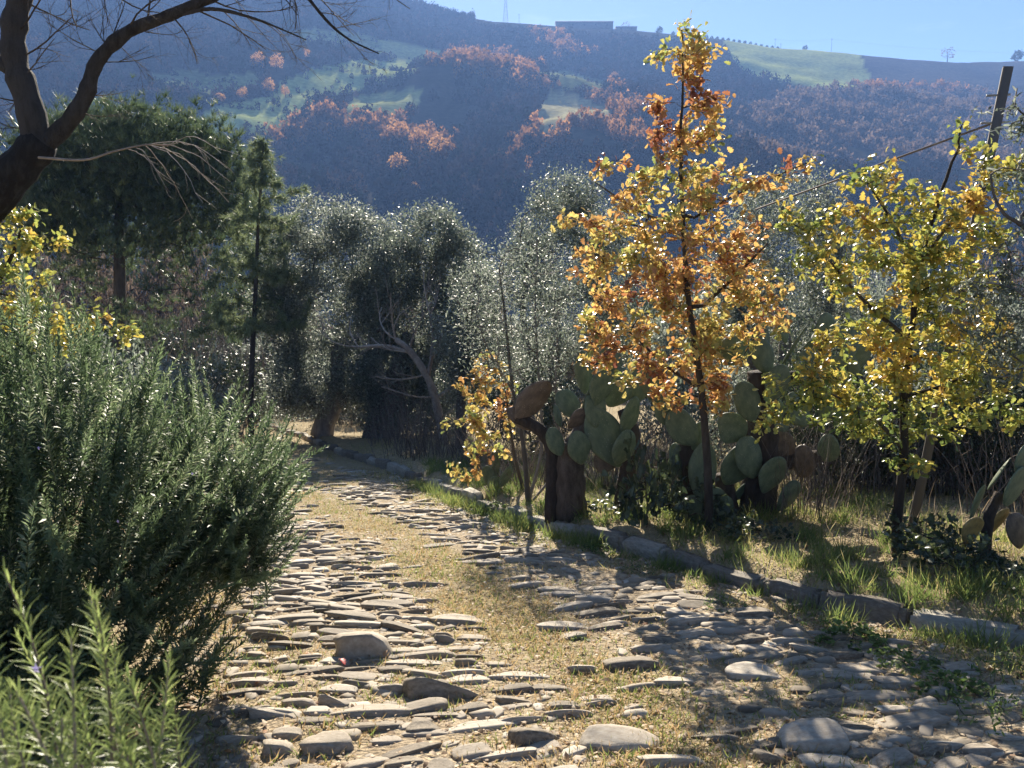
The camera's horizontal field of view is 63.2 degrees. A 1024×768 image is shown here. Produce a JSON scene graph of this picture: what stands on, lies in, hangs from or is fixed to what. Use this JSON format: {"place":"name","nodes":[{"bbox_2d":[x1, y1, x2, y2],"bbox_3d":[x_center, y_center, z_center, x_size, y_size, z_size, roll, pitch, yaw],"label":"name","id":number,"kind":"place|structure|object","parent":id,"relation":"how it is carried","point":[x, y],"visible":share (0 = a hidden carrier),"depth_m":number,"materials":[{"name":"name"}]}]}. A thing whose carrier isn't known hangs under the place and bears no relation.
{"place":"outdoors","nodes":[
{"label":"outdoors","id":0,"kind":"place"},
{"bbox_2d":[203,371,269,440],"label":"dry thicket","id":1,"kind":"object","parent":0,"point":[246,424],"visible":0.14,"depth_m":18.43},
{"bbox_2d":[2,397,1020,570],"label":"tall dry grass","id":2,"kind":"structure","parent":0,"point":[713,484],"depth_m":7.95,"materials":[{"name":"plant"}]},
{"bbox_2d":[0,0,1023,404],"bbox_3d":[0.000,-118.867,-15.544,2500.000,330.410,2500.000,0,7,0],"label":"hillside","id":3,"kind":"structure","parent":0,"point":[806,68],"depth_m":435.71,"materials":[{"name":"plant"}]},
{"bbox_2d":[386,117,408,137],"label":"autumn tree","id":4,"kind":"object","parent":3,"relation":"on","point":[398,126],"visible":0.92,"depth_m":350.14,"materials":[{"name":"orange plant"}]},
{"bbox_2d":[387,152,407,171],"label":"autumn tree","id":5,"kind":"object","parent":3,"relation":"on","point":[396,159],"visible":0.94,"depth_m":305.73,"materials":[{"name":"orange plant"}]},
{"bbox_2d":[427,134,448,157],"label":"autumn tree","id":6,"kind":"object","parent":3,"relation":"on","point":[436,140],"visible":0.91,"depth_m":323.65,"materials":[{"name":"orange plant"}]},
{"bbox_2d":[0,0,1023,299],"bbox_3d":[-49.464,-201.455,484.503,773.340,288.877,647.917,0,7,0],"label":"woods","id":7,"kind":"object","parent":3,"relation":"on","point":[508,186],"visible":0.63,"depth_m":372.39,"materials":[{"name":"plant"}]},
{"bbox_2d":[555,21,613,28],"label":"farm building","id":8,"kind":"structure","parent":3,"relation":"on","point":[598,24],"depth_m":759.37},
{"bbox_2d":[263,24,1023,176],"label":"rusty woods","id":9,"kind":"object","parent":3,"relation":"on","point":[906,116],"visible":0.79,"depth_m":435.42,"materials":[{"name":"plant"}]},
{"bbox_2d":[17,404,1023,767],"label":"ground","id":10,"kind":"structure","parent":0,"point":[345,440],"depth_m":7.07,"materials":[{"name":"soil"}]},
{"bbox_2d":[0,222,87,323],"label":"brown tree","id":11,"kind":"object","parent":10,"relation":"on","point":[38,266],"visible":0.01,"depth_m":45.22,"materials":[{"name":"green plant"}]},
{"bbox_2d":[0,202,143,357],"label":"maple tree","id":12,"kind":"object","parent":10,"relation":"on","point":[25,246],"visible":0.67,"depth_m":6.51,"materials":[{"name":"yellow plant"}]},
{"bbox_2d":[32,338,127,479],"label":"evergreen shrub","id":13,"kind":"object","parent":10,"relation":"on","point":[67,374],"visible":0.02,"depth_m":10.83,"materials":[{"name":"green plant"}]},
{"bbox_2d":[0,308,169,414],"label":"evergreen shrub","id":14,"kind":"object","parent":10,"relation":"on","point":[107,336],"visible":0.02,"depth_m":17.22,"materials":[{"name":"green plant"}]},
{"bbox_2d":[31,229,151,356],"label":"brown tree","id":15,"kind":"object","parent":10,"relation":"on","point":[89,282],"visible":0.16,"depth_m":37.38,"materials":[{"name":"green plant"}]},
{"bbox_2d":[0,557,200,767],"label":"rosemary shoots","id":16,"kind":"object","parent":10,"relation":"on","point":[125,757],"visible":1,"depth_m":1.11,"materials":[{"name":"green plant"}]},
{"bbox_2d":[53,313,198,488],"bbox_3d":[-5.525,0.266,11.606,2.284,2.527,2.207,-6,9,-36],"label":"evergreen shrub","id":17,"kind":"object","parent":10,"relation":"on","point":[131,369],"visible":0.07,"depth_m":11.67,"materials":[{"name":"green plant"}]},
{"bbox_2d":[67,299,201,380],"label":"bare thicket","id":18,"kind":"object","parent":10,"relation":"on","point":[155,336],"visible":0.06,"depth_m":24.90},
{"bbox_2d":[85,249,185,359],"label":"brown tree","id":19,"kind":"object","parent":10,"relation":"on","point":[137,271],"visible":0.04,"depth_m":44.03,"materials":[{"name":"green plant"}]},
{"bbox_2d":[0,72,274,373],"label":"umbrella pine","id":20,"kind":"object","parent":10,"relation":"on","point":[121,182],"visible":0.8,"depth_m":19.92,"materials":[{"name":"green plant"}]},
{"bbox_2d":[89,295,229,378],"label":"bare thicket","id":21,"kind":"object","parent":10,"relation":"on","point":[167,334],"visible":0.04,"depth_m":27.00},
{"bbox_2d":[0,258,329,767],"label":"rosemary bush","id":22,"kind":"object","parent":10,"relation":"on","point":[191,530],"visible":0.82,"depth_m":3.57,"materials":[{"name":"green plant"}]},
{"bbox_2d":[108,221,224,359],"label":"brown tree","id":23,"kind":"object","parent":10,"relation":"on","point":[142,296],"visible":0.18,"depth_m":37.16,"materials":[{"name":"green plant"}]},
{"bbox_2d":[110,303,257,406],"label":"bare thicket","id":24,"kind":"object","parent":10,"relation":"on","point":[200,343],"visible":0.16,"depth_m":25.26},
{"bbox_2d":[127,320,245,403],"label":"hedge bush","id":25,"kind":"object","parent":10,"relation":"on","point":[189,341],"visible":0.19,"depth_m":27.18,"materials":[{"name":"green plant"}]},
{"bbox_2d":[135,342,245,447],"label":"evergreen shrub","id":26,"kind":"object","parent":10,"relation":"on","point":[200,377],"visible":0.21,"depth_m":15.17,"materials":[{"name":"green plant"}]},
{"bbox_2d":[0,0,409,222],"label":"bare tree","id":27,"kind":"object","parent":10,"relation":"on","point":[22,166],"visible":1,"depth_m":6.11,"materials":[{"name":"brown plant"}]},
{"bbox_2d":[38,136,239,217],"bbox_3d":[-2.400,-1.478,6.084,1.734,0.530,0.985,3,8,22],"label":"drooping bough","id":28,"kind":"object","parent":27,"relation":"attached to","point":[91,158],"visible":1,"depth_m":5.93,"materials":[{"name":"wood"}]},
{"bbox_2d":[166,233,245,360],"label":"brown tree","id":29,"kind":"object","parent":10,"relation":"on","point":[212,271],"visible":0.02,"depth_m":47.41,"materials":[{"name":"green plant"}]},
{"bbox_2d":[154,346,275,432],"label":"evergreen shrub","id":30,"kind":"object","parent":10,"relation":"on","point":[235,366],"visible":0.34,"depth_m":20.19,"materials":[{"name":"green plant"}]},
{"bbox_2d":[157,297,278,409],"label":"bare thicket","id":31,"kind":"object","parent":10,"relation":"on","point":[221,345],"visible":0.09,"depth_m":27.80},
{"bbox_2d":[186,240,270,355],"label":"brown tree","id":32,"kind":"object","parent":10,"relation":"on","point":[226,288],"visible":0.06,"depth_m":39.08,"materials":[{"name":"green plant"}]},
{"bbox_2d":[176,322,289,415],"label":"bare thicket","id":33,"kind":"object","parent":10,"relation":"on","point":[263,358],"visible":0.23,"depth_m":25.24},
{"bbox_2d":[187,133,313,442],"bbox_3d":[-5.533,-1.967,17.944,2.294,6.762,2.827,5,9,35],"label":"slim conifer","id":34,"kind":"object","parent":10,"relation":"on","point":[223,309],"visible":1,"depth_m":17.65,"materials":[{"name":"green plant"}]},
{"bbox_2d":[216,333,293,409],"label":"hedge bush","id":35,"kind":"object","parent":10,"relation":"on","point":[244,349],"visible":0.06,"depth_m":29.55,"materials":[{"name":"green plant"}]},
{"bbox_2d":[239,185,417,437],"bbox_3d":[-4.178,-1.478,19.528,4.203,6.178,2.859,0,7,0],"label":"olive tree","id":36,"kind":"object","parent":10,"relation":"on","point":[301,391],"visible":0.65,"depth_m":19.00,"materials":[{"name":"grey plant"}]},
{"bbox_2d":[276,322,386,412],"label":"hedge bush","id":37,"kind":"object","parent":10,"relation":"on","point":[326,362],"visible":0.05,"depth_m":27.12,"materials":[{"name":"green plant"}]},
{"bbox_2d":[347,388,434,445],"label":"dry thicket","id":38,"kind":"object","parent":10,"relation":"on","point":[388,424],"visible":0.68,"depth_m":17.11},
{"bbox_2d":[303,251,499,444],"bbox_3d":[-2.142,-0.532,16.381,3.698,4.152,1.683,2,8,16],"label":"fig tree","id":39,"kind":"object","parent":10,"relation":"on","point":[416,359],"visible":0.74,"depth_m":16.23,"materials":[{"name":"wood"}]},
{"bbox_2d":[344,388,473,458],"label":"dry thicket","id":40,"kind":"object","parent":10,"relation":"on","point":[418,446],"visible":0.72,"depth_m":14.77,"materials":[{"name":"plant"}]},
{"bbox_2d":[336,196,495,438],"bbox_3d":[-2.119,-1.158,18.592,3.582,6.008,2.642,0,7,0],"label":"olive tree","id":41,"kind":"object","parent":10,"relation":"on","point":[446,245],"visible":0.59,"depth_m":18.17,"materials":[{"name":"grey plant"}]},
{"bbox_2d":[372,389,493,460],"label":"dry thicket","id":42,"kind":"object","parent":10,"relation":"on","point":[411,442],"visible":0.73,"depth_m":14.30,"materials":[{"name":"plant"}]},
{"bbox_2d":[416,250,525,448],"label":"olive tree","id":43,"kind":"object","parent":10,"relation":"on","point":[454,356],"visible":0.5,"depth_m":15.34,"materials":[{"name":"grey plant"}]},
{"bbox_2d":[441,350,523,488],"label":"oak sapling","id":44,"kind":"object","parent":10,"relation":"on","point":[475,418],"visible":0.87,"depth_m":10.34,"materials":[{"name":"yellow plant"}]},
{"bbox_2d":[427,392,554,465],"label":"dry thicket","id":45,"kind":"object","parent":10,"relation":"on","point":[461,445],"visible":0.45,"depth_m":13.22,"materials":[{"name":"plant"}]},
{"bbox_2d":[482,450,511,490],"bbox_3d":[-0.198,1.161,10.467,0.271,0.620,0.555,-2,8,-17],"label":"prickly pear","id":46,"kind":"object","parent":10,"relation":"on","point":[489,473],"visible":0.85,"depth_m":10.58,"materials":[{"name":"green plant"}]},
{"bbox_2d":[469,307,546,406],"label":"hedge bush","id":47,"kind":"object","parent":10,"relation":"on","point":[518,335],"visible":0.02,"depth_m":32.32,"materials":[{"name":"green plant"}]},
{"bbox_2d":[450,405,567,484],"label":"dry thicket","id":48,"kind":"object","parent":10,"relation":"on","point":[507,464],"visible":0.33,"depth_m":11.25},
{"bbox_2d":[429,220,590,501],"bbox_3d":[-0.005,-0.194,9.334,1.869,3.267,1.567,0,7,0],"label":"young olive tree","id":49,"kind":"object","parent":10,"relation":"on","point":[512,387],"visible":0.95,"depth_m":9.23,"materials":[{"name":"grey plant"}]},
{"bbox_2d":[454,414,592,490],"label":"dry thicket","id":50,"kind":"object","parent":10,"relation":"on","point":[530,465],"visible":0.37,"depth_m":10.73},
{"bbox_2d":[29,452,1023,767],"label":"fallen leaves","id":51,"kind":"object","parent":10,"relation":"on","point":[681,734],"visible":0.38,"depth_m":4.50,"materials":[{"name":"brown plant"}]},
{"bbox_2d":[478,360,583,454],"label":"evergreen shrub","id":52,"kind":"object","parent":10,"relation":"on","point":[549,420],"visible":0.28,"depth_m":14.40,"materials":[{"name":"green plant"}]},
{"bbox_2d":[518,339,593,401],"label":"hedge bush","id":53,"kind":"object","parent":10,"relation":"on","point":[580,394],"visible":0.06,"depth_m":32.54,"materials":[{"name":"green plant"}]},
{"bbox_2d":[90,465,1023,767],"bbox_3d":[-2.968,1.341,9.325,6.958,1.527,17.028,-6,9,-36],"label":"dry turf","id":54,"kind":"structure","parent":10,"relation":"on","point":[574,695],"depth_m":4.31,"materials":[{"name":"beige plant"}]},
{"bbox_2d":[507,347,645,525],"bbox_3d":[0.744,0.574,8.502,1.566,1.989,0.492,-1,8,-9],"label":"prickly pear","id":55,"kind":"object","parent":10,"relation":"on","point":[600,431],"visible":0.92,"depth_m":8.44,"materials":[{"name":"green cactus pad"},{"name":"brown woody cactus stem"}]},
{"bbox_2d":[488,155,669,428],"bbox_3d":[1.287,-1.331,16.486,3.595,6.295,2.266,0,7,0],"label":"olive tree","id":56,"kind":"object","parent":10,"relation":"on","point":[571,202],"visible":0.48,"depth_m":16.12,"materials":[{"name":"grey plant"}]},
{"bbox_2d":[547,402,683,490],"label":"dry thicket","id":57,"kind":"object","parent":10,"relation":"on","point":[616,469],"visible":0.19,"depth_m":10.46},
{"bbox_2d":[585,488,645,518],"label":"verge bramble","id":58,"kind":"object","parent":10,"relation":"on","point":[594,505],"visible":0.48,"depth_m":8.37,"materials":[{"name":"green plant"}]},
{"bbox_2d":[254,422,1023,649],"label":"kerb wall","id":59,"kind":"structure","parent":10,"relation":"on","point":[883,609],"depth_m":6.18,"materials":[{"name":"stone"}]},
{"bbox_2d":[601,431,682,526],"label":"bramble","id":60,"kind":"object","parent":10,"relation":"on","point":[668,469],"visible":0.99,"depth_m":7.73,"materials":[{"name":"green plant"}]},
{"bbox_2d":[592,288,692,403],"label":"hedge bush","id":61,"kind":"object","parent":10,"relation":"on","point":[650,307],"visible":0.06,"depth_m":30.26,"materials":[{"name":"green plant"}]},
{"bbox_2d":[584,405,722,490],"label":"dry thicket","id":62,"kind":"object","parent":10,"relation":"on","point":[661,446],"visible":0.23,"depth_m":9.98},
{"bbox_2d":[625,337,741,466],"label":"evergreen shrub","id":63,"kind":"object","parent":10,"relation":"on","point":[681,386],"visible":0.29,"depth_m":11.89,"materials":[{"name":"green plant"}]},
{"bbox_2d":[626,274,746,403],"bbox_3d":[5.918,-1.416,27.441,3.825,4.956,4.006,6,10,39],"label":"hedge bush","id":64,"kind":"object","parent":10,"relation":"on","point":[662,338],"visible":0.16,"depth_m":26.91,"materials":[{"name":"green plant"}]},
{"bbox_2d":[550,10,823,533],"bbox_3d":[1.479,-0.871,7.257,2.301,4.575,0.967,0,7,0],"label":"young oak tree","id":65,"kind":"object","parent":10,"relation":"on","point":[702,198],"visible":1,"depth_m":7.15,"materials":[{"name":"orange plant"}]},
{"bbox_2d":[639,409,735,491],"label":"dry thicket","id":66,"kind":"object","parent":10,"relation":"on","point":[658,454],"visible":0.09,"depth_m":9.82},
{"bbox_2d":[652,466,730,525],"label":"bramble","id":67,"kind":"object","parent":10,"relation":"on","point":[718,505],"visible":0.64,"depth_m":7.74,"materials":[{"name":"green plant"}]},
{"bbox_2d":[407,453,1023,660],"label":"grass clumps","id":68,"kind":"object","parent":10,"relation":"on","point":[453,500],"visible":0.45,"depth_m":6.83,"materials":[{"name":"plant"}]},
{"bbox_2d":[690,504,761,534],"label":"verge bramble","id":69,"kind":"object","parent":10,"relation":"on","point":[701,515],"visible":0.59,"depth_m":7.50,"materials":[{"name":"green plant"}]},
{"bbox_2d":[640,308,872,521],"bbox_3d":[2.383,0.382,8.118,2.356,2.237,0.598,0,7,0],"label":"prickly pear","id":70,"kind":"object","parent":10,"relation":"on","point":[749,464],"visible":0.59,"depth_m":7.98,"materials":[{"name":"green plant"}]},
{"bbox_2d":[716,509,799,544],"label":"verge bramble","id":71,"kind":"object","parent":10,"relation":"on","point":[776,528],"visible":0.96,"depth_m":7.17,"materials":[{"name":"green plant"}]},
{"bbox_2d":[743,294,819,373],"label":"hedge bush","id":72,"kind":"object","parent":10,"relation":"on","point":[791,317],"visible":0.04,"depth_m":32.50,"materials":[{"name":"green plant"}]},
{"bbox_2d":[708,407,858,499],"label":"dry thicket","id":73,"kind":"object","parent":10,"relation":"on","point":[793,471],"visible":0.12,"depth_m":9.14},
{"bbox_2d":[689,153,889,429],"bbox_3d":[4.687,-0.908,13.966,3.629,5.762,2.471,0,7,0],"label":"olive tree","id":74,"kind":"object","parent":10,"relation":"on","point":[736,314],"visible":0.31,"depth_m":13.68,"materials":[{"name":"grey plant"}]},
{"bbox_2d":[748,408,882,522],"bbox_3d":[2.900,0.790,8.011,1.246,1.224,1.121,3,8,21],"label":"dry shrub","id":75,"kind":"object","parent":10,"relation":"on","point":[820,495],"visible":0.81,"depth_m":7.95,"materials":[{"name":"plant"}]},
{"bbox_2d":[778,317,893,491],"bbox_3d":[3.635,0.289,9.725,1.620,2.153,1.643,3,8,21],"label":"evergreen shrub","id":76,"kind":"object","parent":10,"relation":"on","point":[795,387],"visible":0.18,"depth_m":9.41,"materials":[{"name":"green plant"}]},
{"bbox_2d":[783,408,914,492],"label":"dry thicket","id":77,"kind":"object","parent":10,"relation":"on","point":[837,465],"visible":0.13,"depth_m":9.35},
{"bbox_2d":[804,255,928,383],"bbox_3d":[12.650,-1.833,29.983,4.340,5.943,4.546,3,8,21],"label":"hedge bush","id":78,"kind":"object","parent":10,"relation":"on","point":[881,287],"visible":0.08,"depth_m":29.00,"materials":[{"name":"green plant"}]},
{"bbox_2d":[793,396,979,500],"bbox_3d":[3.752,0.714,9.267,2.166,1.159,1.933,0,7,0],"label":"dry thicket","id":79,"kind":"object","parent":10,"relation":"on","point":[873,484],"visible":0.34,"depth_m":9.04,"materials":[{"name":"plant"}]},
{"bbox_2d":[751,116,1023,553],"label":"young oak tree","id":80,"kind":"object","parent":10,"relation":"on","point":[915,285],"visible":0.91,"depth_m":6.21,"materials":[{"name":"yellow plant"}]},
{"bbox_2d":[841,346,983,494],"bbox_3d":[4.526,0.402,9.484,1.473,1.809,1.558,2,8,18],"label":"evergreen shrub","id":81,"kind":"object","parent":10,"relation":"on","point":[916,388],"visible":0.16,"depth_m":9.20,"materials":[{"name":"green plant"}]},
{"bbox_2d":[820,408,1021,492],"bbox_3d":[4.499,0.733,9.569,2.278,1.125,2.073,0,7,0],"label":"dry thicket","id":82,"kind":"object","parent":10,"relation":"on","point":[880,482],"visible":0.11,"depth_m":9.19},
{"bbox_2d":[844,406,1008,494],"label":"dry thicket","id":83,"kind":"object","parent":10,"relation":"on","point":[934,471],"visible":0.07,"depth_m":9.05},
{"bbox_2d":[876,504,986,569],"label":"bramble","id":84,"kind":"object","parent":10,"relation":"on","point":[900,547],"visible":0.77,"depth_m":6.16,"materials":[{"name":"green plant"}]},
{"bbox_2d":[858,267,1023,460],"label":"olive tree","id":85,"kind":"object","parent":10,"relation":"on","point":[922,323],"visible":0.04,"depth_m":11.43,"materials":[{"name":"grey plant"}]},
{"bbox_2d":[870,396,1023,498],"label":"dry thicket","id":86,"kind":"object","parent":10,"relation":"on","point":[932,481],"visible":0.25,"depth_m":8.78,"materials":[{"name":"plant"}]},
{"bbox_2d":[885,398,1023,500],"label":"dry thicket","id":87,"kind":"object","parent":10,"relation":"on","point":[960,486],"visible":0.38,"depth_m":8.61,"materials":[{"name":"plant"}]},
{"bbox_2d":[908,66,1013,529],"bbox_3d":[3.721,-0.561,6.971,0.562,3.990,0.106,3,8,24],"label":"leaning post","id":88,"kind":"object","parent":10,"relation":"on","point":[1002,94],"visible":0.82,"depth_m":6.83,"materials":[{"name":"brown wood"}]},
{"bbox_2d":[755,124,990,209],"bbox_3d":[3.275,-2.004,7.870,0.017,0.535,2.613,-4,8,-29],"label":"stay wire","id":89,"kind":"object","parent":88,"relation":"attached to","point":[945,140],"visible":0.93,"depth_m":7.49,"materials":[{"name":"metal"}]},
{"bbox_2d":[915,520,1014,579],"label":"bramble","id":90,"kind":"object","parent":10,"relation":"on","point":[981,549],"visible":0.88,"depth_m":5.77,"materials":[{"name":"green plant"}]},
{"bbox_2d":[910,329,1023,494],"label":"evergreen shrub","id":91,"kind":"object","parent":10,"relation":"on","point":[939,351],"visible":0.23,"depth_m":8.79,"materials":[{"name":"green plant"}]},
{"bbox_2d":[930,86,1023,402],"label":"olive tree","id":92,"kind":"object","parent":10,"relation":"on","point":[995,351],"visible":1,"depth_m":5.56,"materials":[{"name":"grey plant"}]},
{"bbox_2d":[934,411,1023,524],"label":"dry thicket","id":93,"kind":"object","parent":10,"relation":"on","point":[1021,496],"visible":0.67,"depth_m":7.84,"materials":[{"name":"plant"}]},
{"bbox_2d":[937,378,1023,498],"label":"evergreen shrub","id":94,"kind":"object","parent":10,"relation":"on","point":[1016,434],"visible":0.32,"depth_m":8.60,"materials":[{"name":"green plant"}]},
{"bbox_2d":[957,553,1023,589],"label":"verge bramble","id":95,"kind":"object","parent":10,"relation":"on","point":[1018,567],"visible":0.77,"depth_m":5.59,"materials":[{"name":"green plant"}]},
{"bbox_2d":[959,223,1023,340],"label":"olive tree","id":96,"kind":"object","parent":10,"relation":"on","point":[979,262],"visible":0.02,"depth_m":45.02,"materials":[{"name":"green plant"}]},
{"bbox_2d":[961,445,1023,565],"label":"prickly pear","id":97,"kind":"object","parent":10,"relation":"on","point":[991,522],"visible":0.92,"depth_m":6.03,"materials":[{"name":"green plant"}]},
{"bbox_2d":[967,641,1023,691],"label":"weed","id":98,"kind":"object","parent":10,"relation":"on","point":[1018,663],"visible":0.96,"depth_m":4.35,"materials":[{"name":"green plant"}]},
{"bbox_2d":[971,270,1023,385],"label":"hedge bush","id":99,"kind":"object","parent":10,"relation":"on","point":[1016,305],"visible":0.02,"depth_m":27.65,"materials":[{"name":"green plant"}]},
{"bbox_2d":[989,213,1023,317],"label":"olive tree","id":100,"kind":"object","parent":10,"relation":"on","point":[1017,259],"visible":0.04,"depth_m":39.93,"materials":[{"name":"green plant"}]},
{"bbox_2d":[146,458,1023,767],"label":"path","id":101,"kind":"structure","parent":0,"point":[348,636],"depth_m":4.44,"materials":[{"name":"stone"}]},
{"bbox_2d":[703,591,749,612],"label":"weed","id":102,"kind":"object","parent":101,"relation":"on","point":[723,602],"visible":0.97,"depth_m":5.66,"materials":[{"name":"green plant"}]},
{"bbox_2d":[813,612,888,651],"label":"weed","id":103,"kind":"object","parent":101,"relation":"on","point":[836,629],"visible":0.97,"depth_m":4.91,"materials":[{"name":"green plant"}]},
{"bbox_2d":[866,644,935,673],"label":"weed","id":104,"kind":"object","parent":101,"relation":"on","point":[908,656],"visible":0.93,"depth_m":4.51,"materials":[{"name":"green plant"}]},
{"bbox_2d":[909,654,1000,705],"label":"weed","id":105,"kind":"object","parent":101,"relation":"on","point":[942,675],"visible":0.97,"depth_m":4.11,"materials":[{"name":"green plant"}]},
{"bbox_2d":[941,684,1023,736],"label":"weed","id":106,"kind":"object","parent":101,"relation":"on","point":[991,708],"visible":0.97,"depth_m":3.83,"materials":[{"name":"green plant"}]},
{"bbox_2d":[418,0,1023,62],"label":"sky","id":107,"kind":"structure","parent":0,"point":[986,28],"materials":[{"name":"blue"}]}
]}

